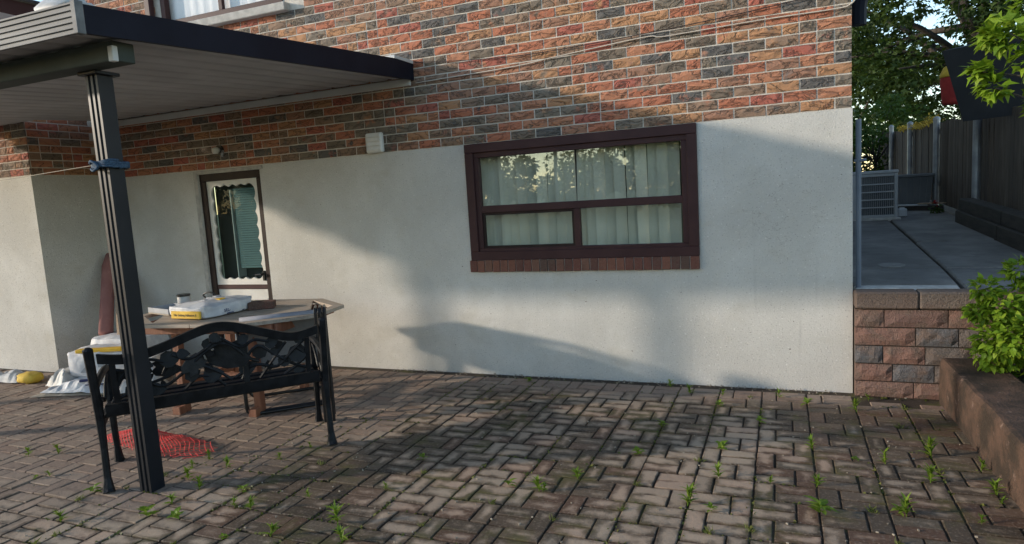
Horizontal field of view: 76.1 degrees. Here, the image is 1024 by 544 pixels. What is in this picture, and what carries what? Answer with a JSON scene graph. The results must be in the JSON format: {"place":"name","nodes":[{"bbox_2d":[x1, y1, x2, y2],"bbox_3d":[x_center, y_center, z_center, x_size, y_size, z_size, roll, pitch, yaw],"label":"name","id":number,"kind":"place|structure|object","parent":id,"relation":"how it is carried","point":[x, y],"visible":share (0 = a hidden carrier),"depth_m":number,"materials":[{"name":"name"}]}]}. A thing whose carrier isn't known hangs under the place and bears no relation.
{"place":"outdoors","nodes":[
{"label":"outdoors","id":0,"kind":"place"},
{"bbox_2d":[217,215,224,277],"bbox_3d":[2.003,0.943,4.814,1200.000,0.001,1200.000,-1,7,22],"label":"ground","id":1,"kind":"structure","parent":0,"point":[221,247],"depth_m":31.05,"materials":[{"name":"grey"}]},
{"bbox_2d":[0,0,867,392],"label":"house","id":2,"kind":"structure","parent":1,"relation":"on","point":[670,208],"depth_m":5.44,"materials":[{"name":"paint"}]},
{"bbox_2d":[160,0,289,26],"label":"upper window","id":3,"kind":"structure","parent":2,"relation":"in","point":[214,13],"depth_m":6.30,"materials":[{"name":"white"}]},
{"bbox_2d":[193,165,272,349],"bbox_3d":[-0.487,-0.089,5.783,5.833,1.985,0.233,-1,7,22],"label":"door","id":4,"kind":"structure","parent":2,"relation":"in","point":[239,201],"depth_m":6.71,"materials":[{"name":"wood"}]},
{"bbox_2d":[464,123,699,271],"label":"window","id":5,"kind":"structure","parent":2,"relation":"in","point":[595,200],"depth_m":5.26,"materials":[{"name":"red paint"}]},
{"bbox_2d":[415,0,796,62],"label":"wire","id":6,"kind":"object","parent":2,"relation":"attached to","point":[616,38],"visible":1,"depth_m":4.90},
{"bbox_2d":[416,0,854,82],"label":"wall cable","id":7,"kind":"object","parent":2,"relation":"attached to","point":[644,37],"depth_m":4.82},
{"bbox_2d":[853,289,1023,400],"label":"retaining wall","id":8,"kind":"structure","parent":1,"relation":"on","point":[905,341],"depth_m":4.38,"materials":[{"name":"stone blocks"},{"name":"mortar"}]},
{"bbox_2d":[939,358,1023,511],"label":"garden wall","id":9,"kind":"structure","parent":1,"relation":"on","point":[984,410],"depth_m":3.49,"materials":[{"name":"concrete"}]},
{"bbox_2d":[1011,368,1023,382],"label":"planting bed","id":10,"kind":"object","parent":9,"relation":"in","point":[1021,377],"depth_m":3.94,"materials":[{"name":"soil"}]},
{"bbox_2d":[957,0,1023,117],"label":"young maple","id":11,"kind":"object","parent":10,"relation":"on","point":[991,36],"visible":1,"depth_m":2.29,"materials":[{"name":"green plant"}]},
{"bbox_2d":[960,254,1023,376],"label":"shrub","id":12,"kind":"object","parent":10,"relation":"on","point":[1004,347],"visible":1,"depth_m":3.85,"materials":[{"name":"green plant"}]},
{"bbox_2d":[0,0,1023,543],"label":"patio","id":13,"kind":"structure","parent":0,"point":[658,470],"depth_m":3.68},
{"bbox_2d":[0,369,24,382],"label":"plastic bag","id":14,"kind":"object","parent":13,"relation":"on","point":[9,376],"visible":0.68,"depth_m":6.43,"materials":[{"name":"white plastic"}]},
{"bbox_2d":[24,447,33,456],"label":"weed","id":15,"kind":"object","parent":13,"relation":"on","point":[28,451],"visible":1,"depth_m":4.37,"materials":[{"name":"green plant"}]},
{"bbox_2d":[17,371,43,383],"bbox_3d":[-4.708,1.028,6.388,0.266,0.101,0.184,-1,7,22],"label":"yellow cloth bag","id":16,"kind":"object","parent":13,"relation":"on","point":[27,377],"visible":1,"depth_m":6.32,"materials":[{"name":"fabric"}]},
{"bbox_2d":[53,444,63,453],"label":"weed","id":17,"kind":"object","parent":13,"relation":"on","point":[56,447],"visible":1,"depth_m":4.37,"materials":[{"name":"green plant"}]},
{"bbox_2d":[53,509,67,520],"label":"weed","id":18,"kind":"object","parent":13,"relation":"on","point":[61,518],"visible":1,"depth_m":3.37,"materials":[{"name":"green plant"}]},
{"bbox_2d":[45,367,78,386],"bbox_3d":[-4.184,0.971,6.179,0.366,0.181,0.308,1,8,32],"label":"plastic sheet","id":19,"kind":"object","parent":13,"relation":"on","point":[60,376],"visible":0.59,"depth_m":6.05,"materials":[{"name":"white plastic"}]},
{"bbox_2d":[0,158,129,180],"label":"rope","id":20,"kind":"object","parent":13,"relation":"attached to","point":[111,162],"visible":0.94,"depth_m":3.45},
{"bbox_2d":[29,392,102,397],"bbox_3d":[-3.826,1.034,6.050,0.893,0.056,0.570,-3,7,5],"label":"paper stack","id":21,"kind":"object","parent":13,"relation":"on","point":[58,394],"visible":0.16,"depth_m":5.81,"materials":[{"name":"white paper"}]},
{"bbox_2d":[40,377,125,392],"bbox_3d":[-3.855,0.995,5.978,0.714,0.110,0.419,-2,7,11],"label":"plastic sheet","id":22,"kind":"object","parent":21,"relation":"on","point":[74,386],"visible":0.41,"depth_m":5.84,"materials":[{"name":"plastic"}]},
{"bbox_2d":[67,343,123,376],"bbox_3d":[-3.834,0.819,6.185,0.579,0.262,0.356,-3,7,1],"label":"cement sack","id":23,"kind":"object","parent":22,"relation":"on","point":[76,363],"visible":0.39,"depth_m":6.03,"materials":[{"name":"paper"}]},
{"bbox_2d":[90,331,170,352],"bbox_3d":[-3.916,0.797,6.729,0.662,0.387,0.487,-2,7,15],"label":"cement sack","id":24,"kind":"object","parent":23,"relation":"on","point":[114,338],"visible":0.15,"depth_m":6.57,"materials":[{"name":"paper"}]},
{"bbox_2d":[98,253,114,334],"bbox_3d":[-4.303,0.231,6.960,0.151,0.845,0.673,-6,7,-17],"label":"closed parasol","id":25,"kind":"object","parent":24,"relation":"on","point":[106,313],"visible":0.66,"depth_m":6.87,"materials":[{"name":"red fabric"}]},
{"bbox_2d":[115,303,119,334],"bbox_3d":[-4.115,0.304,6.860,0.087,0.671,0.718,-7,8,-28],"label":"plank","id":26,"kind":"object","parent":24,"relation":"on","point":[118,333],"visible":0.05,"depth_m":6.68,"materials":[{"name":"beige wood"}]},
{"bbox_2d":[84,482,101,491],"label":"weed","id":27,"kind":"object","parent":13,"relation":"on","point":[92,488],"visible":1,"depth_m":3.70,"materials":[{"name":"green plant"}]},
{"bbox_2d":[119,375,168,393],"bbox_3d":[-3.296,0.984,5.861,0.413,0.129,0.322,-4,7,-7],"label":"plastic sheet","id":28,"kind":"object","parent":13,"relation":"on","point":[122,388],"visible":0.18,"depth_m":5.74,"materials":[{"name":"white plastic"}]},
{"bbox_2d":[149,353,161,373],"bbox_3d":[-3.329,0.834,5.923,0.260,0.150,0.204,-4,7,-2],"label":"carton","id":29,"kind":"object","parent":28,"relation":"on","point":[157,356],"visible":0.04,"depth_m":5.87,"materials":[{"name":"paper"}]},
{"bbox_2d":[137,504,158,515],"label":"weed","id":30,"kind":"object","parent":13,"relation":"on","point":[144,508],"visible":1,"depth_m":3.37,"materials":[{"name":"green plant"}]},
{"bbox_2d":[107,429,217,457],"bbox_3d":[-2.365,1.120,4.371,0.993,0.082,0.334,0,7,24],"label":"net sack","id":31,"kind":"object","parent":13,"relation":"on","point":[185,438],"visible":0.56,"depth_m":4.34,"materials":[{"name":"red plastic"}]},
{"bbox_2d":[163,492,176,504],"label":"weed","id":32,"kind":"object","parent":13,"relation":"on","point":[171,497],"visible":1,"depth_m":3.50,"materials":[{"name":"green plant"}]},
{"bbox_2d":[167,506,183,518],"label":"weed","id":33,"kind":"object","parent":13,"relation":"on","point":[175,513],"visible":1,"depth_m":3.32,"materials":[{"name":"green plant"}]},
{"bbox_2d":[183,466,192,479],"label":"weed","id":34,"kind":"object","parent":13,"relation":"on","point":[186,470],"visible":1,"depth_m":3.82,"materials":[{"name":"green plant"}]},
{"bbox_2d":[192,474,204,489],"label":"weed","id":35,"kind":"object","parent":13,"relation":"on","point":[199,484],"visible":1,"depth_m":3.67,"materials":[{"name":"green plant"}]},
{"bbox_2d":[205,448,211,459],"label":"weed","id":36,"kind":"object","parent":13,"relation":"on","point":[208,453],"visible":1,"depth_m":4.10,"materials":[{"name":"green plant"}]},
{"bbox_2d":[82,317,337,493],"bbox_3d":[-1.854,0.724,4.137,1.313,0.915,0.668,-7,7,-25],"label":"garden bench","id":37,"kind":"object","parent":13,"relation":"on","point":[226,354],"visible":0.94,"depth_m":3.91,"materials":[{"name":"black metal"}]},
{"bbox_2d":[219,533,228,539],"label":"weed","id":38,"kind":"object","parent":13,"relation":"on","point":[223,534],"visible":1,"depth_m":3.09,"materials":[{"name":"green plant"}]},
{"bbox_2d":[223,455,232,467],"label":"weed","id":39,"kind":"object","parent":13,"relation":"on","point":[227,460],"visible":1,"depth_m":3.95,"materials":[{"name":"green plant"}]},
{"bbox_2d":[229,496,237,506],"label":"weed","id":40,"kind":"object","parent":13,"relation":"on","point":[234,500],"visible":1,"depth_m":3.43,"materials":[{"name":"green plant"}]},
{"bbox_2d":[143,299,343,416],"bbox_3d":[-2.188,0.679,5.313,1.680,0.740,1.080,-2,7,15],"label":"wooden table","id":41,"kind":"object","parent":13,"relation":"on","point":[166,325],"visible":0.45,"depth_m":4.99,"materials":[{"name":"brown wood"}]},
{"bbox_2d":[148,303,179,315],"bbox_3d":[-2.808,0.307,5.395,0.340,0.052,0.220,1,8,36],"label":"tray","id":42,"kind":"object","parent":41,"relation":"on","point":[161,310],"visible":0.54,"depth_m":5.36,"materials":[{"name":"white plastic"}]},
{"bbox_2d":[176,293,190,303],"bbox_3d":[-2.845,0.247,5.674,0.108,0.112,0.110,-1,7,22],"label":"jar","id":43,"kind":"object","parent":41,"relation":"on","point":[183,298],"visible":0.69,"depth_m":5.63,"materials":[{"name":"plastic"}]},
{"bbox_2d":[169,295,251,318],"bbox_3d":[-2.369,0.267,5.190,0.429,0.126,0.538,-1,7,23],"label":"cement sack","id":44,"kind":"object","parent":41,"relation":"on","point":[213,306],"visible":0.99,"depth_m":5.01,"materials":[{"name":"paper"}]},
{"bbox_2d":[248,299,275,309],"bbox_3d":[-2.025,0.266,5.301,0.200,0.060,0.100,-5,7,-9],"label":"loose brick","id":45,"kind":"object","parent":41,"relation":"on","point":[262,304],"visible":1,"depth_m":5.26,"materials":[{"name":"brown brick"}]},
{"bbox_2d":[237,483,249,491],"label":"weed","id":46,"kind":"object","parent":13,"relation":"on","point":[242,487],"visible":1,"depth_m":3.59,"materials":[{"name":"green plant"}]},
{"bbox_2d":[245,495,255,509],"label":"weed","id":47,"kind":"object","parent":13,"relation":"on","point":[250,504],"visible":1,"depth_m":3.38,"materials":[{"name":"green plant"}]},
{"bbox_2d":[261,521,279,536],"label":"weed","id":48,"kind":"object","parent":13,"relation":"on","point":[272,528],"visible":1,"depth_m":3.09,"materials":[{"name":"green plant"}]},
{"bbox_2d":[233,309,330,414],"bbox_3d":[-1.800,0.657,5.174,0.656,0.762,0.653,-6,7,-19],"label":"patio chair","id":49,"kind":"object","parent":13,"relation":"on","point":[302,324],"visible":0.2,"depth_m":4.97,"materials":[{"name":"grey metal"}]},
{"bbox_2d":[313,304,335,422],"bbox_3d":[-1.339,0.647,4.679,0.080,0.823,0.180,-5,7,-14],"label":"folded chair","id":50,"kind":"object","parent":13,"relation":"on","point":[319,312],"visible":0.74,"depth_m":4.61,"materials":[{"name":"black metal"}]},
{"bbox_2d":[323,500,347,523],"bbox_3d":[-0.859,1.172,3.167,0.112,0.126,0.105,-3,7,1],"label":"weed","id":51,"kind":"object","parent":13,"relation":"on","point":[335,508],"visible":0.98,"depth_m":3.17,"materials":[{"name":"green plant"}]},
{"bbox_2d":[331,524,350,542],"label":"weed","id":52,"kind":"object","parent":13,"relation":"on","point":[340,531],"visible":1,"depth_m":2.99,"materials":[{"name":"green plant"}]},
{"bbox_2d":[1,368,977,543],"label":"grit","id":53,"kind":"object","parent":13,"relation":"on","point":[918,530],"visible":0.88,"depth_m":4.46,"materials":[{"name":"grey gravel"}]},
{"bbox_2d":[504,478,516,486],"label":"weed","id":54,"kind":"object","parent":13,"relation":"on","point":[507,481],"visible":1,"depth_m":3.46,"materials":[{"name":"green plant"}]},
{"bbox_2d":[23,376,1006,543],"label":"weeds","id":55,"kind":"object","parent":13,"relation":"on","point":[591,465],"visible":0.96,"depth_m":3.58,"materials":[{"name":"green plant"}]},
{"bbox_2d":[531,475,547,490],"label":"weed","id":56,"kind":"object","parent":13,"relation":"on","point":[536,482],"visible":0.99,"depth_m":3.39,"materials":[{"name":"green plant"}]},
{"bbox_2d":[571,465,582,478],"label":"weed","id":57,"kind":"object","parent":13,"relation":"on","point":[576,471],"visible":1,"depth_m":3.50,"materials":[{"name":"green plant"}]},
{"bbox_2d":[632,446,644,454],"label":"weed","id":58,"kind":"object","parent":13,"relation":"on","point":[636,448],"visible":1,"depth_m":3.77,"materials":[{"name":"green plant"}]},
{"bbox_2d":[658,419,668,425],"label":"weed","id":59,"kind":"object","parent":13,"relation":"on","point":[661,423],"visible":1,"depth_m":4.18,"materials":[{"name":"green plant"}]},
{"bbox_2d":[678,482,698,506],"bbox_3d":[0.844,1.073,3.139,0.114,0.121,0.107,-3,7,1],"label":"weed","id":60,"kind":"object","parent":13,"relation":"on","point":[689,490],"visible":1,"depth_m":3.14,"materials":[{"name":"green plant"}]},
{"bbox_2d":[703,525,714,534],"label":"weed","id":61,"kind":"object","parent":13,"relation":"on","point":[707,530],"visible":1,"depth_m":2.88,"materials":[{"name":"green plant"}]},
{"bbox_2d":[703,502,717,511],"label":"weed","id":62,"kind":"object","parent":13,"relation":"on","point":[709,504],"visible":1,"depth_m":3.06,"materials":[{"name":"green plant"}]},
{"bbox_2d":[711,461,724,476],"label":"weed","id":63,"kind":"object","parent":13,"relation":"on","point":[717,466],"visible":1,"depth_m":3.41,"materials":[{"name":"green plant"}]},
{"bbox_2d":[715,399,723,405],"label":"weed","id":64,"kind":"object","parent":13,"relation":"on","point":[719,401],"visible":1,"depth_m":4.51,"materials":[{"name":"green plant"}]},
{"bbox_2d":[715,440,728,449],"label":"weed","id":65,"kind":"object","parent":13,"relation":"on","point":[721,444],"visible":1,"depth_m":3.77,"materials":[{"name":"green plant"}]},
{"bbox_2d":[744,521,755,532],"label":"weed","id":66,"kind":"object","parent":13,"relation":"on","point":[753,530],"visible":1,"depth_m":2.88,"materials":[{"name":"green plant"}]},
{"bbox_2d":[755,415,764,422],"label":"weed","id":67,"kind":"object","parent":13,"relation":"on","point":[759,418],"visible":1,"depth_m":4.16,"materials":[{"name":"green plant"}]},
{"bbox_2d":[800,397,812,405],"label":"weed","id":68,"kind":"object","parent":13,"relation":"on","point":[806,400],"visible":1,"depth_m":4.43,"materials":[{"name":"green plant"}]},
{"bbox_2d":[805,434,813,450],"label":"weed","id":69,"kind":"object","parent":13,"relation":"on","point":[811,442],"visible":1,"depth_m":3.71,"materials":[{"name":"green plant"}]},
{"bbox_2d":[810,472,826,487],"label":"weed","id":70,"kind":"object","parent":13,"relation":"on","point":[817,481],"visible":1,"depth_m":3.25,"materials":[{"name":"green plant"}]},
{"bbox_2d":[803,495,838,514],"bbox_3d":[1.407,1.061,2.972,0.160,0.068,0.134,5,5,35],"label":"weed","id":71,"kind":"object","parent":13,"relation":"on","point":[818,505],"visible":1,"depth_m":2.98,"materials":[{"name":"green plant"}]},
{"bbox_2d":[846,398,859,412],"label":"weed","id":72,"kind":"object","parent":13,"relation":"on","point":[855,404],"visible":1,"depth_m":4.25,"materials":[{"name":"green plant"}]},
{"bbox_2d":[864,504,878,513],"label":"weed","id":73,"kind":"object","parent":13,"relation":"on","point":[872,508],"visible":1,"depth_m":2.98,"materials":[{"name":"green plant"}]},
{"bbox_2d":[879,447,889,463],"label":"weed","id":74,"kind":"object","parent":13,"relation":"on","point":[884,456],"visible":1,"depth_m":3.46,"materials":[{"name":"green plant"}]},
{"bbox_2d":[890,503,905,516],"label":"weed","id":75,"kind":"object","parent":13,"relation":"on","point":[898,508],"visible":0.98,"depth_m":2.93,"materials":[{"name":"green plant"}]},
{"bbox_2d":[897,491,914,516],"bbox_3d":[1.761,1.043,2.932,0.098,0.115,0.104,-3,7,1],"label":"weed","id":76,"kind":"object","parent":13,"relation":"on","point":[906,500],"visible":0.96,"depth_m":2.93,"materials":[{"name":"green plant"}]},
{"bbox_2d":[915,436,937,458],"bbox_3d":[2.236,0.936,3.512,0.127,0.139,0.114,-6,7,-18],"label":"weed","id":77,"kind":"object","parent":13,"relation":"on","point":[929,446],"visible":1,"depth_m":3.50,"materials":[{"name":"green plant"}]},
{"bbox_2d":[921,463,944,482],"bbox_3d":[2.063,0.992,3.219,0.098,0.113,0.108,-4,7,-3],"label":"weed","id":78,"kind":"object","parent":13,"relation":"on","point":[930,470],"visible":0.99,"depth_m":3.22,"materials":[{"name":"green plant"}]},
{"bbox_2d":[976,512,985,523],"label":"weed","id":79,"kind":"object","parent":13,"relation":"on","point":[982,519],"visible":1,"depth_m":2.82,"materials":[{"name":"green plant"}]},
{"bbox_2d":[976,457,990,471],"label":"weed","id":80,"kind":"object","parent":13,"relation":"on","point":[983,465],"visible":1,"depth_m":3.31,"materials":[{"name":"green plant"}]},
{"bbox_2d":[984,478,1006,494],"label":"weed","id":81,"kind":"object","parent":13,"relation":"on","point":[994,484],"visible":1,"depth_m":3.05,"materials":[{"name":"green plant"}]},
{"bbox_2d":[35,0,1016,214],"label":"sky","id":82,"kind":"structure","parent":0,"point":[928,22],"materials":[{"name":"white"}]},
{"bbox_2d":[853,200,960,304],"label":"terrace ground","id":83,"kind":"structure","parent":0,"point":[949,210],"depth_m":9.23,"materials":[{"name":"concrete"}]},
{"bbox_2d":[851,35,933,161],"bbox_3d":[13.196,-6.576,25.333,5.830,6.016,4.550,-1,7,22],"label":"background tree","id":84,"kind":"object","parent":83,"relation":"on","point":[874,120],"visible":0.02,"depth_m":24.63,"materials":[{"name":"green plant"}]},
{"bbox_2d":[852,92,934,171],"bbox_3d":[7.936,-2.768,14.215,2.287,2.181,2.125,-5,7,-13],"label":"round bush","id":85,"kind":"object","parent":83,"relation":"on","point":[869,132],"visible":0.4,"depth_m":13.99,"materials":[{"name":"green plant"}]},
{"bbox_2d":[851,0,1023,126],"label":"maple tree","id":86,"kind":"object","parent":83,"relation":"on","point":[872,58],"visible":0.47,"depth_m":17.89,"materials":[{"name":"green plant"}]},
{"bbox_2d":[853,205,1023,290],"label":"side path","id":87,"kind":"structure","parent":0,"point":[941,250],"depth_m":5.66,"materials":[{"name":"concrete"}]},
{"bbox_2d":[853,169,900,221],"bbox_3d":[4.663,-0.999,8.613,0.700,0.645,0.700,-1,7,22],"label":"air conditioner","id":88,"kind":"object","parent":87,"relation":"on","point":[879,194],"visible":0.74,"depth_m":8.32,"materials":[{"name":"metal"}]},
{"bbox_2d":[878,263,905,266],"bbox_3d":[3.086,-0.053,5.317,0.200,0.016,0.200,-1,10,22],"label":"drain cover","id":89,"kind":"object","parent":87,"relation":"on","point":[891,264],"visible":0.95,"depth_m":5.29,"materials":[{"name":"grey metal"}]},
{"bbox_2d":[898,207,906,216],"bbox_3d":[5.059,-0.779,8.492,0.110,0.118,0.080,-2,7,13],"label":"white block","id":90,"kind":"object","parent":87,"relation":"on","point":[902,211],"depth_m":8.46,"materials":[{"name":"ceramic"}]},
{"bbox_2d":[898,173,934,204],"bbox_3d":[5.906,-1.210,9.663,0.500,0.465,0.500,-1,7,22],"label":"storage bin","id":91,"kind":"object","parent":87,"relation":"on","point":[914,188],"visible":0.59,"depth_m":9.46,"materials":[{"name":"grey plastic"}]},
{"bbox_2d":[898,202,945,210],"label":"stacked boards","id":92,"kind":"object","parent":87,"relation":"on","point":[917,206],"visible":0.68,"depth_m":9.00,"materials":[{"name":"grey wood"}]},
{"bbox_2d":[928,200,943,213],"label":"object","id":93,"kind":"object","parent":87,"relation":"on","point":[936,209],"visible":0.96,"depth_m":8.55,"materials":[{"name":"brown plant"}]},
{"bbox_2d":[875,105,1023,210],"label":"wooden fence","id":94,"kind":"object","parent":87,"relation":"on","point":[982,159],"visible":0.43,"depth_m":8.17,"materials":[{"name":"wood"}]},
{"bbox_2d":[897,112,944,132],"bbox_3d":[6.771,-2.464,10.920,0.274,0.235,3.156,-1,7,22],"label":"yellow creeper","id":95,"kind":"object","parent":94,"relation":"attached to","point":[923,124],"visible":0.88,"depth_m":10.52,"materials":[{"name":"plant"}]},
{"bbox_2d":[955,198,1023,252],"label":"timber edging","id":96,"kind":"object","parent":87,"relation":"on","point":[1001,224],"visible":0.96,"depth_m":6.26,"materials":[{"name":"grey wood"}]},
{"bbox_2d":[939,0,959,105],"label":"lantern","id":97,"kind":"object","parent":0,"point":[948,96],"visible":0.4,"depth_m":8.42,"materials":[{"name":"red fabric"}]},
{"bbox_2d":[942,37,1023,121],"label":"shed roof","id":98,"kind":"structure","parent":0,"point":[971,107],"depth_m":6.68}
]}

